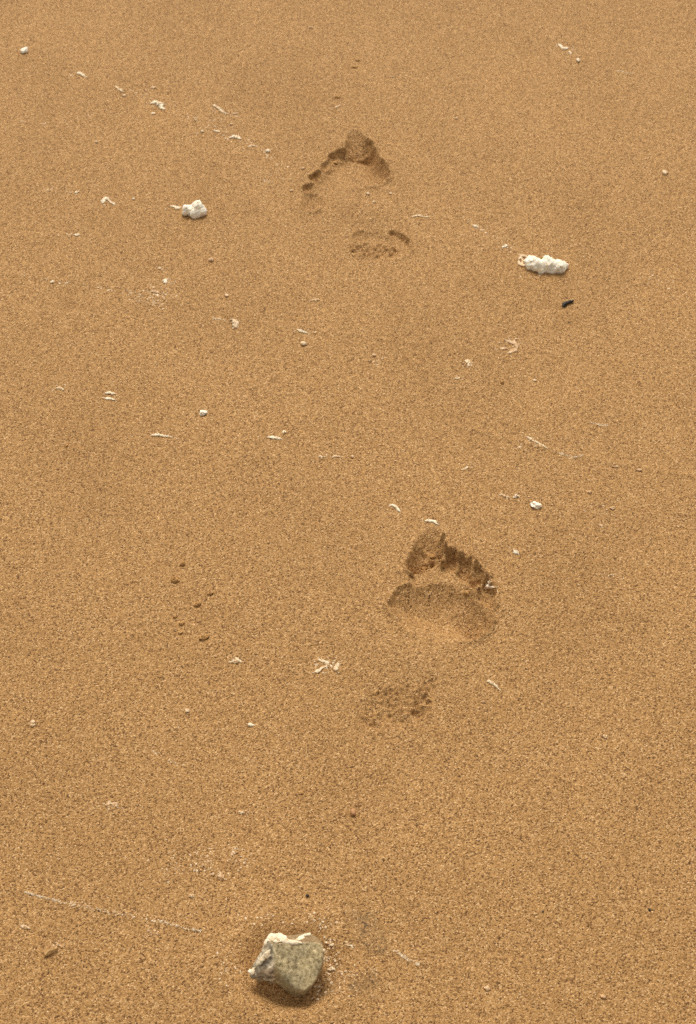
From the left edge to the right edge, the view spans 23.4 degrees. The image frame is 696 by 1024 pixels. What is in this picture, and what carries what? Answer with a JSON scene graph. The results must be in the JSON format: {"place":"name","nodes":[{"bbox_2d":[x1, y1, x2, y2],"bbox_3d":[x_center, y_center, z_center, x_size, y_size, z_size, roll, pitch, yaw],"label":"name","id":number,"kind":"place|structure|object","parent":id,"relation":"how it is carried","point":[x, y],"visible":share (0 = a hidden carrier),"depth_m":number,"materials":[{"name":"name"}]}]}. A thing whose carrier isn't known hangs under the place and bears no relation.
{"place":"outdoors","nodes":[
{"label":"outdoors","id":0,"kind":"place"},
{"bbox_2d":[0,0,695,1023],"bbox_3d":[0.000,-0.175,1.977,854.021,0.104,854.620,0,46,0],"label":"ground","id":1,"kind":"structure","parent":0,"point":[530,776],"depth_m":1.81,"materials":[{"name":"brown sand"}]},
{"bbox_2d":[20,47,27,53],"bbox_3d":[-0.474,-0.676,2.459,0.012,0.009,0.014,0,46,0],"label":"foam fleck","id":2,"kind":"object","parent":1,"relation":"on","point":[24,50],"visible":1,"depth_m":2.46},
{"bbox_2d":[19,924,30,929],"bbox_3d":[-0.280,0.360,1.458,0.011,0.002,0.005,0,46,0],"label":"foam scrap","id":3,"kind":"object","parent":1,"relation":"on","point":[23,926],"visible":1,"depth_m":1.46,"materials":[{"name":"beige"}]},
{"bbox_2d":[30,720,35,726],"bbox_3d":[-0.302,0.203,1.608,0.006,0.004,0.008,0,46,0],"label":"foam fleck","id":4,"kind":"object","parent":1,"relation":"on","point":[32,723],"visible":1,"depth_m":1.61},
{"bbox_2d":[44,946,57,955],"bbox_3d":[-0.255,0.376,1.439,0.012,0.004,0.009,0,46,0],"label":"shell fragment","id":5,"kind":"object","parent":1,"relation":"on","point":[47,952],"visible":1,"depth_m":1.44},
{"bbox_2d":[100,197,115,204],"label":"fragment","id":6,"kind":"object","parent":1,"relation":"on","point":[103,200],"visible":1,"depth_m":2.20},
{"bbox_2d":[105,801,117,806],"bbox_3d":[-0.218,0.269,1.547,0.012,0.002,0.007,0,46,0],"label":"foam scrap","id":7,"kind":"object","parent":1,"relation":"on","point":[112,804],"visible":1,"depth_m":1.55,"materials":[{"name":"beige"}]},
{"bbox_2d":[150,100,165,109],"bbox_3d":[-0.265,-0.573,2.364,0.030,0.006,0.015,35,55,29],"label":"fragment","id":8,"kind":"object","parent":1,"relation":"on","point":[160,105],"visible":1,"depth_m":2.36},
{"bbox_2d":[150,433,171,437],"bbox_3d":[-0.210,-0.086,1.889,0.026,0.003,0.008,0,46,0],"label":"foam scrap","id":9,"kind":"object","parent":1,"relation":"on","point":[159,434],"visible":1,"depth_m":1.89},
{"bbox_2d":[170,576,179,582],"bbox_3d":[-0.179,0.070,1.737,0.010,0.005,0.009,0,46,0],"label":"sand pellet","id":10,"kind":"object","parent":1,"relation":"on","point":[175,579],"visible":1,"depth_m":1.74},
{"bbox_2d":[182,200,206,218],"bbox_3d":[-0.199,-0.393,2.180,0.033,0.021,0.026,0,46,0],"label":"foam clump","id":11,"kind":"object","parent":1,"relation":"on","point":[195,209],"visible":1,"depth_m":2.17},
{"bbox_2d":[199,410,207,415],"bbox_3d":[-0.165,-0.113,1.913,0.009,0.006,0.009,0,46,0],"label":"foam fleck","id":12,"kind":"object","parent":1,"relation":"on","point":[202,412],"visible":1,"depth_m":1.91},
{"bbox_2d":[199,634,208,639],"bbox_3d":[-0.144,0.125,1.683,0.011,0.004,0.008,0,46,0],"label":"sand pellet","id":13,"kind":"object","parent":1,"relation":"on","point":[203,636],"visible":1,"depth_m":1.68},
{"bbox_2d":[213,104,227,113],"bbox_3d":[-0.179,-0.564,2.354,0.007,0.002,0.035,-32,54,-27],"label":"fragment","id":14,"kind":"object","parent":1,"relation":"on","point":[219,108],"visible":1,"depth_m":2.35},
{"bbox_2d":[227,657,241,663],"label":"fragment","id":15,"kind":"object","parent":1,"relation":"on","point":[235,660],"visible":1,"depth_m":1.66,"materials":[{"name":"beige"}]},
{"bbox_2d":[230,319,239,328],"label":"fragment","id":16,"kind":"object","parent":1,"relation":"on","point":[235,323],"visible":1,"depth_m":2.03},
{"bbox_2d":[229,135,240,139],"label":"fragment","id":17,"kind":"object","parent":1,"relation":"on","point":[236,137],"visible":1,"depth_m":2.31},
{"bbox_2d":[268,436,282,439],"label":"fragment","id":18,"kind":"object","parent":1,"relation":"on","point":[275,437],"visible":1,"depth_m":1.89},
{"bbox_2d":[248,933,325,996],"bbox_3d":[-0.049,0.382,1.428,0.059,0.050,0.050,16,48,15],"label":"stone","id":19,"kind":"object","parent":1,"relation":"on","point":[292,964],"visible":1,"depth_m":1.41,"materials":[{"name":"beige stone"}]},
{"bbox_2d":[311,659,340,673],"bbox_3d":[-0.021,0.152,1.658,0.029,0.002,0.019,0,46,0],"label":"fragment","id":20,"kind":"object","parent":1,"relation":"on","point":[336,666],"visible":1,"depth_m":1.66,"materials":[{"name":"beige"}]},
{"bbox_2d":[4,25,694,1022],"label":"foam residue","id":21,"kind":"object","parent":1,"relation":"on","point":[296,649],"visible":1,"depth_m":1.51},
{"bbox_2d":[350,808,355,815],"bbox_3d":[0.005,0.275,1.539,0.005,0.005,0.008,0,46,0],"label":"pebble","id":22,"kind":"object","parent":1,"relation":"on","point":[352,812],"visible":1,"depth_m":1.54,"materials":[{"name":"brown stone"}]},
{"bbox_2d":[299,128,412,265],"bbox_3d":[0.001,-0.410,2.221,0.132,0.031,0.310,-6,46,-6],"label":"footprint","id":23,"kind":"object","parent":1,"relation":"on","point":[350,179],"visible":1,"depth_m":2.21},
{"bbox_2d":[390,504,400,511],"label":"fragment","id":24,"kind":"object","parent":1,"relation":"on","point":[396,507],"visible":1,"depth_m":1.81,"materials":[{"name":"white"}]},
{"bbox_2d":[411,214,428,217],"bbox_3d":[0.094,-0.384,2.182,0.025,0.002,0.007,0,46,0],"label":"foam scrap","id":25,"kind":"object","parent":1,"relation":"on","point":[419,215],"visible":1,"depth_m":2.18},
{"bbox_2d":[350,524,498,733],"bbox_3d":[0.083,0.122,1.695,0.115,0.036,0.284,14,48,14],"label":"footprint","id":26,"kind":"object","parent":1,"relation":"on","point":[443,622],"visible":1,"depth_m":1.71},
{"bbox_2d":[485,581,494,588],"bbox_3d":[0.147,0.075,1.735,0.011,0.014,0.015,0,46,0],"label":"foam scrap","id":27,"kind":"object","parent":26,"relation":"on","point":[487,586],"visible":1,"depth_m":1.74,"materials":[{"name":"beige"}]},
{"bbox_2d":[425,519,438,524],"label":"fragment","id":28,"kind":"object","parent":1,"relation":"on","point":[430,520],"visible":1,"depth_m":1.80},
{"bbox_2d":[486,680,500,690],"bbox_3d":[0.143,0.169,1.643,0.014,0.002,0.015,0,46,0],"label":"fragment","id":29,"kind":"object","parent":1,"relation":"on","point":[492,683],"visible":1,"depth_m":1.64,"materials":[{"name":"beige"}]},
{"bbox_2d":[499,338,518,353],"bbox_3d":[0.192,-0.198,1.998,0.025,0.003,0.028,0,46,0],"label":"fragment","id":30,"kind":"object","parent":1,"relation":"on","point":[515,344],"visible":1,"depth_m":2.00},
{"bbox_2d":[530,501,541,508],"bbox_3d":[0.203,-0.007,1.812,0.013,0.007,0.009,0,46,0],"label":"foam fleck","id":31,"kind":"object","parent":1,"relation":"on","point":[534,504],"visible":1,"depth_m":1.81},
{"bbox_2d":[526,436,547,448],"bbox_3d":[0.212,-0.078,1.882,0.031,0.002,0.006,29,53,25],"label":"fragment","id":32,"kind":"object","parent":1,"relation":"on","point":[535,441],"visible":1,"depth_m":1.88,"materials":[{"name":"beige"}]},
{"bbox_2d":[517,254,568,273],"bbox_3d":[0.242,-0.311,2.101,0.065,0.021,0.029,18,49,17],"label":"foam clump","id":33,"kind":"object","parent":1,"relation":"on","point":[547,264],"visible":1,"depth_m":2.09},
{"bbox_2d":[558,44,571,53],"bbox_3d":[0.320,-0.681,2.466,0.012,0.004,0.032,-34,55,-29],"label":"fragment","id":34,"kind":"object","parent":1,"relation":"on","point":[562,47],"visible":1,"depth_m":2.46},
{"bbox_2d":[562,300,573,306],"bbox_3d":[0.269,-0.255,2.050,0.016,0.006,0.014,0,46,0],"label":"twig","id":35,"kind":"object","parent":1,"relation":"on","point":[564,304],"visible":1,"depth_m":2.05,"materials":[{"name":"black wood"}]}
]}

